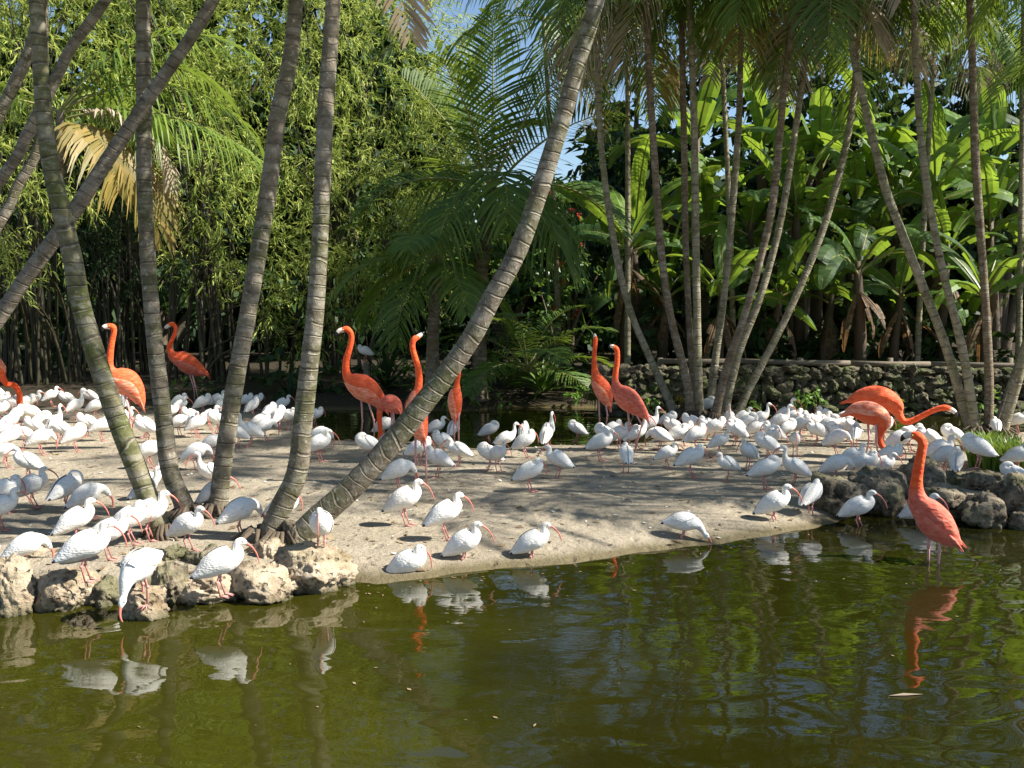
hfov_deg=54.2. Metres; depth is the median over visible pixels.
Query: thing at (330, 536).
fallen leaves
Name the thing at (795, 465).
white ibis
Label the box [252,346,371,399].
shrub
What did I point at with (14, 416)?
white ibis
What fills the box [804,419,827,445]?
white ibis
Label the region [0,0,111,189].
palm tree
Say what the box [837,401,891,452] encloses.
flamingo
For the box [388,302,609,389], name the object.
shrub
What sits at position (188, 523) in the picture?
white ibis
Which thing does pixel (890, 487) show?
boulder
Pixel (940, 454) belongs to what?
white ibis
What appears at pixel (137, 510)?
white ibis
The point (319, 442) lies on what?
white ibis
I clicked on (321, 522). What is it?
white ibis
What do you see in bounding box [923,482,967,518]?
boulder
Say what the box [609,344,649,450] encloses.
flamingo
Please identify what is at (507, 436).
white ibis
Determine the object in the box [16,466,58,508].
white ibis
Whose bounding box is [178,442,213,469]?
white ibis
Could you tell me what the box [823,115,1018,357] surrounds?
banana plant
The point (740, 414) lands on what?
white ibis
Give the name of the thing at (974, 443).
white ibis
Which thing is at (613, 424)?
white ibis
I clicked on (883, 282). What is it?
banana plant
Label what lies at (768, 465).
white ibis
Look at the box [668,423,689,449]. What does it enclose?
white ibis
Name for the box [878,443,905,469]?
white ibis
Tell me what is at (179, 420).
white ibis
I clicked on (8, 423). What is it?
white ibis
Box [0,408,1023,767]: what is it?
pond water
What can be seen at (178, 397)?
white ibis
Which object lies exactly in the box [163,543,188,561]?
boulder
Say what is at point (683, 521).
white ibis
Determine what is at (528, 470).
white ibis
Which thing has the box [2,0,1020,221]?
sky
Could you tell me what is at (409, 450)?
white ibis
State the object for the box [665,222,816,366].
banana plant
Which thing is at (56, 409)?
log
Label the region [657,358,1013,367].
rail fence
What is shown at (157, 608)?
boulder
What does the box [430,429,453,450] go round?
white ibis
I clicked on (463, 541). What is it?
white ibis
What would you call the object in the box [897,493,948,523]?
white ibis
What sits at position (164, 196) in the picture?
feather palm
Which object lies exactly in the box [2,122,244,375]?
bamboo clump
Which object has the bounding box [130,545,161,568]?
boulder
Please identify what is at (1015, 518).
boulder
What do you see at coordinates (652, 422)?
white ibis
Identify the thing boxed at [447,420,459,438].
white ibis
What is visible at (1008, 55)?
palm tree
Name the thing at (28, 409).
white ibis
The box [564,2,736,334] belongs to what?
broadleaf tree
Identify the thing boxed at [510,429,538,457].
white ibis
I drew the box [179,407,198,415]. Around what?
white ibis
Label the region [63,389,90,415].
white ibis
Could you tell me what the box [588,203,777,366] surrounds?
banana plant
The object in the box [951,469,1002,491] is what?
boulder
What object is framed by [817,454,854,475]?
white ibis
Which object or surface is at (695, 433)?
white ibis
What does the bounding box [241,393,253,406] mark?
white ibis
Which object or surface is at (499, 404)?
shrub
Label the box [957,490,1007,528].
boulder
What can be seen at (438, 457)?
white ibis
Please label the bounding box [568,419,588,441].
white ibis
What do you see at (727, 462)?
white ibis
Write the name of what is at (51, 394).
white ibis
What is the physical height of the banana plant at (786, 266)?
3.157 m
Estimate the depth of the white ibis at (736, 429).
12.84 m
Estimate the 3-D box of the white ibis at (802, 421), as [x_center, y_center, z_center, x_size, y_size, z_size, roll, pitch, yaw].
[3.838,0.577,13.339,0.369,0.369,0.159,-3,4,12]
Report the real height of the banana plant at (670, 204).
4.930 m
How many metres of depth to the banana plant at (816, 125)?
22.64 m
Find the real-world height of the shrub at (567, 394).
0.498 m
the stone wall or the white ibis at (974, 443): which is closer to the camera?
the white ibis at (974, 443)
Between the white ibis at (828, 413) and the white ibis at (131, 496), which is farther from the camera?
the white ibis at (828, 413)
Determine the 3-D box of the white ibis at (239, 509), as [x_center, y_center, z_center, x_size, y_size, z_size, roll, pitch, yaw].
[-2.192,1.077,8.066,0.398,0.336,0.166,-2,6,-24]
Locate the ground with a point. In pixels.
(630, 531)
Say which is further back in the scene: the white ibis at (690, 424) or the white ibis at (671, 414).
the white ibis at (671, 414)
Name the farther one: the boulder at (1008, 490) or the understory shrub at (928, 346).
the understory shrub at (928, 346)
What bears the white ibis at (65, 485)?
on the ground
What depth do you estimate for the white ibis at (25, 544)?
7.40 m
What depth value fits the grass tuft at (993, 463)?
11.22 m
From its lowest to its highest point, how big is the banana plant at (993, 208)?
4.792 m
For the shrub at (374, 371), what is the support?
on the ground
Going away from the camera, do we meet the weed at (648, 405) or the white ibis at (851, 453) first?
the white ibis at (851, 453)
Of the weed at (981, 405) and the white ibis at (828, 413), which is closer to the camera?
the white ibis at (828, 413)
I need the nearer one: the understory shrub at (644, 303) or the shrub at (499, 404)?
the shrub at (499, 404)
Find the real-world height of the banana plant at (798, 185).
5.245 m
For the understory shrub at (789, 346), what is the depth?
20.77 m
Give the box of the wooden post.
[363,362,369,376]
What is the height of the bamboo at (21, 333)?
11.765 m
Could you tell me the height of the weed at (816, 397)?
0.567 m
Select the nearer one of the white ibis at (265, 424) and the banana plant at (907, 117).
the white ibis at (265, 424)
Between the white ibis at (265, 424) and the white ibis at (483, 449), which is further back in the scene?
the white ibis at (265, 424)
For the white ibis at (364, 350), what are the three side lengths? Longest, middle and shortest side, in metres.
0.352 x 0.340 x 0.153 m
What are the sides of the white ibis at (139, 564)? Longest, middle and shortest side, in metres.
0.462 x 0.371 x 0.197 m
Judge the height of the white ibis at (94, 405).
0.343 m
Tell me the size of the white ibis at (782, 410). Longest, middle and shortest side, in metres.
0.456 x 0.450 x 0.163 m
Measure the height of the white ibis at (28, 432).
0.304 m
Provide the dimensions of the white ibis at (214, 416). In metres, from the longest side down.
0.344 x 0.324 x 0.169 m
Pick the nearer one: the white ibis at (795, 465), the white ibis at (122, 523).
the white ibis at (122, 523)
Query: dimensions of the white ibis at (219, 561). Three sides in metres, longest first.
0.442 x 0.391 x 0.164 m
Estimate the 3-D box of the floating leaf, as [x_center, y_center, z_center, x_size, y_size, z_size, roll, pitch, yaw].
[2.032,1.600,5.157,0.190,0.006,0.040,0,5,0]
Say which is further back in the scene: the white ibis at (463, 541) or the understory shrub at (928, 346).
the understory shrub at (928, 346)
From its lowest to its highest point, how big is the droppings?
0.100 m
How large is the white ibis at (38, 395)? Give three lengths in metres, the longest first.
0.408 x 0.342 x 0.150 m
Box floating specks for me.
[2,525,973,726]
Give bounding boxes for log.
[39,407,100,411]
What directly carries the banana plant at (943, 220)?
on the ground
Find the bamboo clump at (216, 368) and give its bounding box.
[51,0,350,383]
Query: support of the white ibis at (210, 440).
on the ground
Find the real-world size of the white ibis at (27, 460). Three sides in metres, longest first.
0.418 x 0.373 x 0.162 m
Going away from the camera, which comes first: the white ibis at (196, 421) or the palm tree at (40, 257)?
the palm tree at (40, 257)
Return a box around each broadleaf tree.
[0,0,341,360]
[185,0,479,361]
[397,174,622,355]
[528,56,777,347]
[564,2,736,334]
[686,25,968,346]
[872,6,1023,349]
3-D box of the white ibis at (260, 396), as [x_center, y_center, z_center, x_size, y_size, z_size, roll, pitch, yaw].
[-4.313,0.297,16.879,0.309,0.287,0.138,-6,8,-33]
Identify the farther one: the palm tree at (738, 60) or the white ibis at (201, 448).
the palm tree at (738, 60)
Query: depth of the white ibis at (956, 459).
10.47 m
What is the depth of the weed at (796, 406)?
16.80 m
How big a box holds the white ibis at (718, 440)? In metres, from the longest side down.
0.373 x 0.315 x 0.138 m
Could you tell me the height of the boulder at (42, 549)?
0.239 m
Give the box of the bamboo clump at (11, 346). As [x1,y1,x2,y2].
[0,0,191,385]
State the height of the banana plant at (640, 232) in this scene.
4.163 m
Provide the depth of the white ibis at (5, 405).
15.04 m
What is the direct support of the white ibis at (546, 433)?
on the ground
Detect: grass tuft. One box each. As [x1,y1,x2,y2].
[951,430,1023,471]
[965,428,1016,443]
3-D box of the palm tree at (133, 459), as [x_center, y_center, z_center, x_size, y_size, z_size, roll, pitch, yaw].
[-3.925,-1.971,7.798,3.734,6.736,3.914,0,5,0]
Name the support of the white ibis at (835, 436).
on the ground
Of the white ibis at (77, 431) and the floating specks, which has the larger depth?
the white ibis at (77, 431)
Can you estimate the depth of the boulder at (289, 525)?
7.81 m
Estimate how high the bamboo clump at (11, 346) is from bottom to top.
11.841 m
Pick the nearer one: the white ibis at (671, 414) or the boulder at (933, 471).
the boulder at (933, 471)
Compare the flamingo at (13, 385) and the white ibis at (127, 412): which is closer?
the white ibis at (127, 412)
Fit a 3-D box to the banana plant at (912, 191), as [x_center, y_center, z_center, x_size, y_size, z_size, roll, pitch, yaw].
[8.999,-2.992,20.544,3.259,6.140,3.675,0,5,0]
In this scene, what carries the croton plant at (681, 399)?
on the ground
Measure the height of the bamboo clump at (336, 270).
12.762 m
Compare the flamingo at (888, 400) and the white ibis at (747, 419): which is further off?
the white ibis at (747, 419)
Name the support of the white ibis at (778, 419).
on the ground
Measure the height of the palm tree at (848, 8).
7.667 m
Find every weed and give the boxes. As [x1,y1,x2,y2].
[639,385,659,414]
[735,390,760,412]
[793,389,813,410]
[798,384,825,411]
[977,389,999,413]
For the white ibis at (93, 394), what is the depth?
17.14 m
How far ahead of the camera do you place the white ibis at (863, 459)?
10.42 m
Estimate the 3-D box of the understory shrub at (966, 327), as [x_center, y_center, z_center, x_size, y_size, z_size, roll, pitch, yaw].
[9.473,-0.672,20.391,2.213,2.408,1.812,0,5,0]
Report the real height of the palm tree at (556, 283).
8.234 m
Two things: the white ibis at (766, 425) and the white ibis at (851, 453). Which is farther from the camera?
the white ibis at (766, 425)
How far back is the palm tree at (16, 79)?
10.31 m
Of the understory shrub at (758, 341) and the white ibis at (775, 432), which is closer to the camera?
the white ibis at (775, 432)
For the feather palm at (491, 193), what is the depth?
17.54 m
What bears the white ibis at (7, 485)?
on the ground
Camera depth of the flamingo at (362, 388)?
13.39 m
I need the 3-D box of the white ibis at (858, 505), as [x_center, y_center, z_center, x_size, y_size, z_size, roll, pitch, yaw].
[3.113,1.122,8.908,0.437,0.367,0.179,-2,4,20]
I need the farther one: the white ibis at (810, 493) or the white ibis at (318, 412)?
the white ibis at (318, 412)
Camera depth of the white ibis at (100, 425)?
13.29 m
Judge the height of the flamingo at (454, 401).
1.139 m
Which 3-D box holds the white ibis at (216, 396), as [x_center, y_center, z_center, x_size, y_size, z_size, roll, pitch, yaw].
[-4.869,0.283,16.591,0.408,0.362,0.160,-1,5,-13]
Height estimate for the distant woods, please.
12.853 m
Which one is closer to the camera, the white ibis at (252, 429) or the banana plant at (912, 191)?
the white ibis at (252, 429)
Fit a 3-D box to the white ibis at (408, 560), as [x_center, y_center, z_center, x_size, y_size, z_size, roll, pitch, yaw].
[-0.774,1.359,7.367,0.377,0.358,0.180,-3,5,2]
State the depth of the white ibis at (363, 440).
11.62 m
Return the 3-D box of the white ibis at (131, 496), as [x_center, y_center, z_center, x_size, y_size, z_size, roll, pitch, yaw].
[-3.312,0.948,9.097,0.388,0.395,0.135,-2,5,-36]
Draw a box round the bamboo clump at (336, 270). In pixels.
[120,0,513,377]
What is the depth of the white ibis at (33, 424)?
13.41 m
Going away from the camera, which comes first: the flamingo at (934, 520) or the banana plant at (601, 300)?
the flamingo at (934, 520)
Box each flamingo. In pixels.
[0,359,22,405]
[101,323,144,427]
[164,322,209,399]
[335,326,388,437]
[377,394,401,439]
[403,332,427,483]
[447,372,461,441]
[591,333,612,431]
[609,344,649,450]
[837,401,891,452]
[840,385,957,445]
[900,431,966,563]
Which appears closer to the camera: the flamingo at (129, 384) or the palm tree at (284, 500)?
the palm tree at (284, 500)
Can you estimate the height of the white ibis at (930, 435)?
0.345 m
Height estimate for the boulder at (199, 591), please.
0.284 m
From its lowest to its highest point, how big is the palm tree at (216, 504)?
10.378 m
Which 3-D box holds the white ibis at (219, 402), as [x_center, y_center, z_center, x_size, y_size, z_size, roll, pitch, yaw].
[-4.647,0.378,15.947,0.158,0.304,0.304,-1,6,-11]
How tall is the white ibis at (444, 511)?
0.383 m
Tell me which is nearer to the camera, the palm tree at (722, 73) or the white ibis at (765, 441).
the white ibis at (765, 441)
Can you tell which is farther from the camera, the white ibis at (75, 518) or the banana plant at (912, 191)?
the banana plant at (912, 191)
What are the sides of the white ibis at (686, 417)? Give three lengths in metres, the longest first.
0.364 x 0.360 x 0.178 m
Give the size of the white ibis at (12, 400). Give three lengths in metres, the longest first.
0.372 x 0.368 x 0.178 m
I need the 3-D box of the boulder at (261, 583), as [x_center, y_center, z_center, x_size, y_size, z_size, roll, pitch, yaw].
[-1.740,1.383,6.876,0.545,0.338,0.386,4,7,41]
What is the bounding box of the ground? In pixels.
[0,342,1023,584]
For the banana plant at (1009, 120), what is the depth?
23.27 m
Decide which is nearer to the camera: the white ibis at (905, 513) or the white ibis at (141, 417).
the white ibis at (905, 513)
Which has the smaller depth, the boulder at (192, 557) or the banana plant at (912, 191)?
the boulder at (192, 557)
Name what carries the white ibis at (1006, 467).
on the ground
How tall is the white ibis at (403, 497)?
0.401 m
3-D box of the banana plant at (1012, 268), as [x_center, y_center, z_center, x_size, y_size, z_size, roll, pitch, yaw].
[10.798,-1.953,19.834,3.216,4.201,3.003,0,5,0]
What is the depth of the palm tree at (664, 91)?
18.63 m
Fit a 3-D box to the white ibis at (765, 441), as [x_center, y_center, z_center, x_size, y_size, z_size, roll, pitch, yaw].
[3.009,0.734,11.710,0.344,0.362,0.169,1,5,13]
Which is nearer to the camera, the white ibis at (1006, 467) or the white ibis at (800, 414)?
the white ibis at (1006, 467)
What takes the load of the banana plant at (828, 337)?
on the ground
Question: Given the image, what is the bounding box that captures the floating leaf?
[889,693,917,695]
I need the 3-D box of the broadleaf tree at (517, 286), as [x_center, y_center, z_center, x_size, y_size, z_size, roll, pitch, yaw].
[0.235,-3.132,29.758,7.398,6.409,4.849,0,5,0]
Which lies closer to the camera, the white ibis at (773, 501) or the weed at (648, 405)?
the white ibis at (773, 501)
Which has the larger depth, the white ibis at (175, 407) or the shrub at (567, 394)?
the shrub at (567, 394)
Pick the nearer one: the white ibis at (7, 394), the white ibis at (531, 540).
the white ibis at (531, 540)
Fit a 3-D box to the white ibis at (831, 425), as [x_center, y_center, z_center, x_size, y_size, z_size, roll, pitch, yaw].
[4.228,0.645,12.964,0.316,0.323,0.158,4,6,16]
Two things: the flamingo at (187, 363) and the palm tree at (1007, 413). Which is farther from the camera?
the flamingo at (187, 363)
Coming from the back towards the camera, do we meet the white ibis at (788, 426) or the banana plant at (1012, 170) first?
the banana plant at (1012, 170)
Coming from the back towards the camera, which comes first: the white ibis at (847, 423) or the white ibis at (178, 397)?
the white ibis at (178, 397)
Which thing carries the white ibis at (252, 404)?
on the ground
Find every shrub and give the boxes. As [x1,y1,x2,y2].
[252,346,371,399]
[279,256,428,386]
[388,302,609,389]
[460,349,499,397]
[496,392,512,409]
[502,248,648,390]
[524,185,608,370]
[563,385,590,404]
[598,296,687,366]
[644,289,725,366]
[701,273,793,372]
[770,315,846,366]
[782,293,888,375]
[838,277,933,368]
[890,304,977,368]
[922,294,1014,362]
[972,285,1023,362]
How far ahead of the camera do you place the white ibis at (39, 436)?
12.11 m
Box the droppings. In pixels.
[0,425,967,557]
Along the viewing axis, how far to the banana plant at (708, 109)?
22.61 m
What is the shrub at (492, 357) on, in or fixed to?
on the ground
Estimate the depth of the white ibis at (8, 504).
8.29 m
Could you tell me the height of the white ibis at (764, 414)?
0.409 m
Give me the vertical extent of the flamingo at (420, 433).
1.612 m
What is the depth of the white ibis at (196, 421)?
13.58 m
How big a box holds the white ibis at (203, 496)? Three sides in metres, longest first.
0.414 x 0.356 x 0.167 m
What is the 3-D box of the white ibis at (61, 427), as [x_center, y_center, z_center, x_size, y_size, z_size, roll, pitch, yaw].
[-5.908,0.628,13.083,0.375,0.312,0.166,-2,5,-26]
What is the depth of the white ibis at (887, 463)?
10.44 m
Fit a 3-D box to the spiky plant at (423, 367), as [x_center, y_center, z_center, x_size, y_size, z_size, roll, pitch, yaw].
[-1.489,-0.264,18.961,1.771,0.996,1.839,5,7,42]
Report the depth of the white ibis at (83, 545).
6.46 m
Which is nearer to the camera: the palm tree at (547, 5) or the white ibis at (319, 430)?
the white ibis at (319, 430)
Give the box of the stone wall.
[590,363,1023,415]
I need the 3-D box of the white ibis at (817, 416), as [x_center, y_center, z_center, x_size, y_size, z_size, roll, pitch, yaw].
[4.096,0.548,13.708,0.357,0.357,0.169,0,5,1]
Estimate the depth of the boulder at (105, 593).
6.65 m
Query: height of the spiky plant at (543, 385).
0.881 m
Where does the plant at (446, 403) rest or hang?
on the ground
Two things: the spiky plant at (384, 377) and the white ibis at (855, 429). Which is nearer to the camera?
the white ibis at (855, 429)
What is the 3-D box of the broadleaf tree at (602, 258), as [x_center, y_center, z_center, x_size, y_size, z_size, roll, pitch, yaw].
[3.942,-4.741,27.774,7.437,8.648,4.570,0,5,0]
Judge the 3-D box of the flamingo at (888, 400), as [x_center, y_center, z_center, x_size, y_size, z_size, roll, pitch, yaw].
[4.920,0.438,12.769,1.418,0.821,0.263,2,6,20]
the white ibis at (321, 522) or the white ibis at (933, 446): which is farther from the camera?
the white ibis at (933, 446)
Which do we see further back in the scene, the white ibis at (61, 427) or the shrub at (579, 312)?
the shrub at (579, 312)
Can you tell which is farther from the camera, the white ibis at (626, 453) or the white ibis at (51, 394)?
the white ibis at (51, 394)
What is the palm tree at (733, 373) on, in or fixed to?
on the ground
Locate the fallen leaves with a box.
[0,389,1023,572]
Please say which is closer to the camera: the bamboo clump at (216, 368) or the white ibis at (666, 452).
the white ibis at (666, 452)
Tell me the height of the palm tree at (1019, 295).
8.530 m
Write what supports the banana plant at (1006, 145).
on the ground
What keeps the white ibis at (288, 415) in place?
on the ground
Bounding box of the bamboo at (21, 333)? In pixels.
[0,1,148,369]
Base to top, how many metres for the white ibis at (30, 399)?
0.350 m
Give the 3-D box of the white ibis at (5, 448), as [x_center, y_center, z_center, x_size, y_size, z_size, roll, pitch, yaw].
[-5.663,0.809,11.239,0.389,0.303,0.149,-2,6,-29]
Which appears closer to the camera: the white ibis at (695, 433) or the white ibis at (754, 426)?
the white ibis at (695, 433)
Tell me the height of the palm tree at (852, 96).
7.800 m
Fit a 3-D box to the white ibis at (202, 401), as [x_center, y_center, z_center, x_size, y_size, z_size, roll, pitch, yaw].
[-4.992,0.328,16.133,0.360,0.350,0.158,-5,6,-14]
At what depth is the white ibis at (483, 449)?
11.01 m
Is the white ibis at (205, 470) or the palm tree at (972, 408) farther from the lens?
the palm tree at (972, 408)
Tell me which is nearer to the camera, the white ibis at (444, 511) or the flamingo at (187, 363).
the white ibis at (444, 511)
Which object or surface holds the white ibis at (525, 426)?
on the ground
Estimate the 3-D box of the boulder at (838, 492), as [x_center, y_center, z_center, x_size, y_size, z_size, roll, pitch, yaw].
[3.062,1.079,9.398,0.561,0.512,0.543,-3,6,-33]
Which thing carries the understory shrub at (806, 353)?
on the ground
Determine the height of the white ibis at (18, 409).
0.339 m
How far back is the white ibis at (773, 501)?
8.82 m
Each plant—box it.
[169,375,204,396]
[179,376,226,393]
[334,337,425,387]
[383,347,465,399]
[438,378,480,410]
[500,351,582,399]
[535,177,704,362]
[558,136,720,364]
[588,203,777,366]
[608,57,773,351]
[637,171,821,357]
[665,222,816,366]
[668,53,861,329]
[672,156,877,364]
[673,393,683,408]
[706,125,870,365]
[707,230,851,366]
[738,80,907,357]
[771,223,910,366]
[778,142,902,359]
[787,216,938,374]
[803,67,947,354]
[815,117,979,344]
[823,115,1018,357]
[849,212,968,361]
[866,81,1019,349]
[876,169,1007,361]
[922,231,1023,367]
[927,151,1018,331]
[937,66,1019,354]
[975,154,1023,259]
[985,114,1019,161]
[1006,180,1023,273]
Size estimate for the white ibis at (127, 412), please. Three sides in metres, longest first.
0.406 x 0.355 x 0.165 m
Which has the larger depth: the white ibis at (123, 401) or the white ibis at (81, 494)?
the white ibis at (123, 401)
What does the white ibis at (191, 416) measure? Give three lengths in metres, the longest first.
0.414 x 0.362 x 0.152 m
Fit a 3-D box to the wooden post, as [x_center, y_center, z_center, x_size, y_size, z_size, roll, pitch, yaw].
[-2.776,-0.020,19.078,0.139,0.788,0.129,-2,6,-22]
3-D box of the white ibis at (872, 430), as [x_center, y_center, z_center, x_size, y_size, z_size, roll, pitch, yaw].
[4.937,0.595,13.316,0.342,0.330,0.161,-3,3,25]
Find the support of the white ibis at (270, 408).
on the ground
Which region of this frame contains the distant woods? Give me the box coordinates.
[2,0,1023,352]
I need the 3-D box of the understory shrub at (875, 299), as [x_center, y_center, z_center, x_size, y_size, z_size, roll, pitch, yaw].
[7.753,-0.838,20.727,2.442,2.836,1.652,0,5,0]
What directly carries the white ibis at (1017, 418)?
on the ground
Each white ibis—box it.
[0,391,12,412]
[0,399,12,417]
[0,411,19,424]
[0,419,14,431]
[0,424,24,443]
[0,443,21,468]
[0,474,25,513]
[0,487,30,531]
[0,531,53,557]
[3,447,43,474]
[7,394,16,410]
[9,404,23,424]
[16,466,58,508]
[19,426,32,449]
[21,403,40,416]
[21,416,44,431]
[23,393,37,404]
[24,428,57,454]
[28,390,47,404]
[32,410,51,424]
[40,386,63,406]
[44,470,83,509]
[45,404,66,437]
[46,420,70,444]
[50,497,108,535]
[51,520,127,583]
[56,391,74,402]
[58,422,86,451]
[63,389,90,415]
[64,482,113,519]
[73,412,96,437]
[78,388,98,401]
[83,399,101,418]
[87,416,108,440]
[92,510,141,560]
[114,500,151,545]
[117,547,163,621]
[120,395,126,409]
[125,406,139,419]
[126,466,159,499]
[130,461,161,489]
[132,417,155,440]
[133,414,151,437]
[136,490,181,541]
[139,440,156,467]
[165,506,214,551]
[171,393,188,411]
[171,403,180,414]
[172,396,192,413]
[173,414,187,435]
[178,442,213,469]
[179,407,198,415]
[184,411,199,436]
[184,413,209,437]
[185,451,213,480]
[189,537,259,598]
[191,393,213,410]
[194,477,240,503]
[202,434,217,456]
[203,405,221,429]
[207,410,220,433]
[208,390,224,404]
[215,398,222,412]
[215,496,264,538]
[235,426,250,447]
[238,413,265,447]
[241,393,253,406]
[243,396,259,416]
[250,411,269,423]
[253,393,264,409]
[256,418,279,440]
[261,496,302,516]
[262,402,276,415]
[271,405,285,429]
[275,395,294,407]
[280,407,294,429]
[309,507,333,557]
[311,429,339,461]
[312,426,334,452]
[313,406,324,426]
[355,432,377,452]
[356,344,374,361]
[371,417,390,433]
[379,458,418,487]
[381,479,433,526]
[386,544,431,572]
[403,436,433,466]
[421,492,473,540]
[422,445,455,477]
[428,416,449,432]
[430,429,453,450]
[439,438,473,467]
[440,521,494,559]
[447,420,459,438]
[477,420,498,440]
[477,442,504,471]
[486,441,511,471]
[492,422,523,453]
[509,522,561,557]
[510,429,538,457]
[510,457,546,492]
[518,421,529,434]
[537,444,574,478]
[539,423,552,449]
[542,411,555,445]
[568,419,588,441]
[584,429,620,461]
[594,422,618,448]
[606,419,623,428]
[612,422,632,449]
[619,442,633,472]
[621,415,656,449]
[640,406,665,437]
[644,426,673,450]
[653,442,683,468]
[657,411,676,431]
[661,417,680,429]
[661,511,711,542]
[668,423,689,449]
[673,444,707,478]
[679,413,698,425]
[680,421,694,445]
[681,423,708,445]
[696,415,712,439]
[704,396,714,411]
[705,416,726,436]
[706,430,736,452]
[711,452,741,481]
[723,419,750,445]
[724,404,734,419]
[727,416,745,437]
[735,407,755,418]
[736,438,759,470]
[740,412,757,436]
[745,418,765,433]
[745,455,780,489]
[752,484,802,521]
[754,431,783,457]
[756,402,776,430]
[760,421,786,438]
[766,425,781,452]
[769,404,797,425]
[772,445,811,485]
[775,398,802,414]
[779,418,796,442]
[789,431,801,456]
[790,408,802,417]
[792,410,807,432]
[792,413,812,440]
[798,478,822,515]
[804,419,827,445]
[810,411,822,436]
[814,406,830,414]
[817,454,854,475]
[819,414,840,432]
[820,429,852,453]
[821,411,832,419]
[826,421,845,445]
[836,490,887,526]
[837,411,856,419]
[839,417,863,440]
[841,442,871,459]
[845,449,881,470]
[849,421,861,446]
[870,417,895,440]
[873,452,902,468]
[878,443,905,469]
[884,426,912,456]
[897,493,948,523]
[906,423,922,452]
[916,426,941,443]
[926,435,963,468]
[930,445,964,470]
[940,423,963,445]
[948,446,964,471]
[961,432,998,468]
[990,416,1001,430]
[998,444,1023,465]
[1000,461,1023,476]
[1011,411,1023,433]
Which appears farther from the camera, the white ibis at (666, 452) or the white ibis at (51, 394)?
the white ibis at (51, 394)
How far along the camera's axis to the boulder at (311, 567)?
6.95 m
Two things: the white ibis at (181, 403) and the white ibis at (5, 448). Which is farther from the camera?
the white ibis at (181, 403)
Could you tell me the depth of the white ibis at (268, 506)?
8.32 m
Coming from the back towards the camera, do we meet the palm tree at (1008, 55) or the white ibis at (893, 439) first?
the palm tree at (1008, 55)
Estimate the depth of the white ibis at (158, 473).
9.58 m
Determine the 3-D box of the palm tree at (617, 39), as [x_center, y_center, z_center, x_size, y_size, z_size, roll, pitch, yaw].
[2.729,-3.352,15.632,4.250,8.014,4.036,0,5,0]
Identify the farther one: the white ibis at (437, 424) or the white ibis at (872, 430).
the white ibis at (437, 424)
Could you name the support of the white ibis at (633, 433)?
on the ground
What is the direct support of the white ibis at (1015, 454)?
on the ground
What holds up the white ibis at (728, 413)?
on the ground
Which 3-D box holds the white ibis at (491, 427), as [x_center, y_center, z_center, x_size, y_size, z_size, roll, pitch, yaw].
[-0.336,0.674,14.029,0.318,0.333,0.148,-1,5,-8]
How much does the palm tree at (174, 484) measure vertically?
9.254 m
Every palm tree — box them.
[0,0,47,125]
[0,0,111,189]
[0,0,436,329]
[0,3,48,231]
[29,0,187,540]
[136,0,213,520]
[203,0,303,518]
[231,0,339,543]
[244,0,604,552]
[438,0,661,382]
[464,0,706,422]
[492,0,772,422]
[501,0,753,365]
[551,0,788,415]
[551,0,806,412]
[617,0,833,332]
[621,0,859,410]
[669,0,910,419]
[685,0,986,433]
[688,0,910,414]
[731,0,992,414]
[782,0,1012,432]
[832,0,1020,368]
[856,0,993,432]
[929,0,1023,359]
[943,0,1023,432]
[964,0,1023,436]
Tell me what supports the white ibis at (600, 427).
on the ground
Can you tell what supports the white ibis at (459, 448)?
on the ground
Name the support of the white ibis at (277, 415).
on the ground
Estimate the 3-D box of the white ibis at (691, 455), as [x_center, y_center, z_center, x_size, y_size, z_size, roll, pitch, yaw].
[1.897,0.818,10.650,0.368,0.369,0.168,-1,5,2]
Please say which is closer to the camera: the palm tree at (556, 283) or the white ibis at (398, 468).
the white ibis at (398, 468)
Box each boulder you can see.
[0,553,36,617]
[22,545,49,556]
[33,566,102,611]
[87,574,119,607]
[118,583,169,620]
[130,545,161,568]
[150,561,188,604]
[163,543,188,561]
[175,572,239,604]
[183,544,216,563]
[226,560,298,604]
[255,537,284,558]
[273,541,358,593]
[283,519,326,545]
[798,471,867,518]
[847,464,907,516]
[895,455,945,498]
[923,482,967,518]
[945,470,964,484]
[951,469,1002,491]
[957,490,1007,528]
[986,471,1023,511]
[1007,507,1023,530]
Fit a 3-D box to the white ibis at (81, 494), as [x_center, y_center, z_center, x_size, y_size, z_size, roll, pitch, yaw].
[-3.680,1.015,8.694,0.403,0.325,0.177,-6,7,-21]
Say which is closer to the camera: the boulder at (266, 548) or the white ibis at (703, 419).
the boulder at (266, 548)
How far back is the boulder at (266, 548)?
7.57 m
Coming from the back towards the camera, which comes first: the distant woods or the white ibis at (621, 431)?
the distant woods
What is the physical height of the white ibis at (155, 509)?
0.402 m
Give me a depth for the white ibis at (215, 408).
14.42 m
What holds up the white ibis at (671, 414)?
on the ground
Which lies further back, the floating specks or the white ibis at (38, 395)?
the white ibis at (38, 395)
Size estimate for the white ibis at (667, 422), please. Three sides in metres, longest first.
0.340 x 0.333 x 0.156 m
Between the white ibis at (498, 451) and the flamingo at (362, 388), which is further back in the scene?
the flamingo at (362, 388)
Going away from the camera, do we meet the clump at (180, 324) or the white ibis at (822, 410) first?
the white ibis at (822, 410)
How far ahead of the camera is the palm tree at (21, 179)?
11.01 m
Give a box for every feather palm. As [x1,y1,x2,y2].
[0,26,283,257]
[333,207,542,383]
[349,7,635,401]
[435,304,618,405]
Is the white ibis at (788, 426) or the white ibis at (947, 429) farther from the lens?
the white ibis at (788, 426)
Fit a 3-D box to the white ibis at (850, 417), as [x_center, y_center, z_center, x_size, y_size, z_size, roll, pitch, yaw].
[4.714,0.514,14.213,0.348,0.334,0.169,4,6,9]
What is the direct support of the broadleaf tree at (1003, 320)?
on the ground
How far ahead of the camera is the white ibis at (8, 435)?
12.20 m

